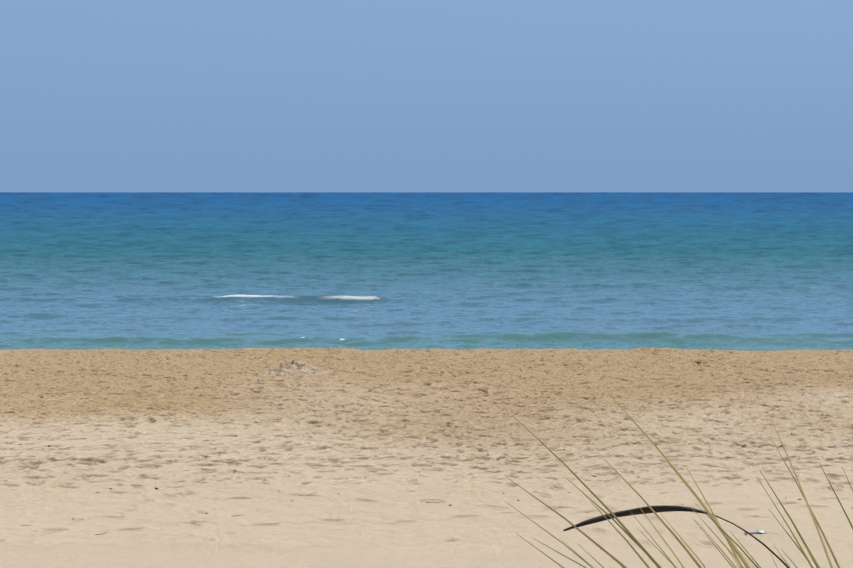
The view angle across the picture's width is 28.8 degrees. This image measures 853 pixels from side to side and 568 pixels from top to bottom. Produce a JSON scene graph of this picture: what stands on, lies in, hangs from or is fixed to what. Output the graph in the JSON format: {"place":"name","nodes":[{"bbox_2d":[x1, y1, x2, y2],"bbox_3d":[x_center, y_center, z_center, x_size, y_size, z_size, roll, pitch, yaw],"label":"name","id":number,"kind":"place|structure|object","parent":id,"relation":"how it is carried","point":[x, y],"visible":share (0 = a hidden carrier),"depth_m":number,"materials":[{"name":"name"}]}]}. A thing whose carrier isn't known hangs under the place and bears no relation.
{"place":"outdoors","nodes":[
{"label":"outdoors","id":0,"kind":"place"},
{"bbox_2d":[0,347,852,567],"bbox_3d":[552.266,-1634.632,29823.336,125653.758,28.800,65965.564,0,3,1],"label":"beach sand","id":1,"kind":"structure","parent":0,"point":[334,441],"depth_m":20.98,"materials":[{"name":"beige sand"}]},
{"bbox_2d":[505,392,852,567],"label":"dune grass","id":2,"kind":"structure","parent":1,"relation":"on","point":[648,508],"depth_m":1.80,"materials":[{"name":"plant"}]},
{"bbox_2d":[0,192,852,350],"bbox_3d":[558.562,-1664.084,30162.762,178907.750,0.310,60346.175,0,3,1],"label":"sea water","id":3,"kind":"structure","parent":0,"point":[758,271],"depth_m":84.43,"materials":[{"name":"blue liquid"}]},
{"bbox_2d":[0,0,852,191],"label":"sky","id":4,"kind":"structure","parent":0,"point":[96,95],"materials":[{"name":"blue"}]},
{"bbox_2d":[18,356,852,535],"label":"pebbles","id":5,"kind":"object","parent":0,"point":[365,461],"visible":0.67,"depth_m":21.98,"materials":[{"name":"brown stone"}]},
{"bbox_2d":[744,530,766,534],"bbox_3d":[3.152,2.372,15.846,0.231,0.033,0.080,-1,3,-12],"label":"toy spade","id":6,"kind":"object","parent":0,"point":[759,531],"visible":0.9,"depth_m":15.84,"materials":[{"name":"plastic"}]}
]}

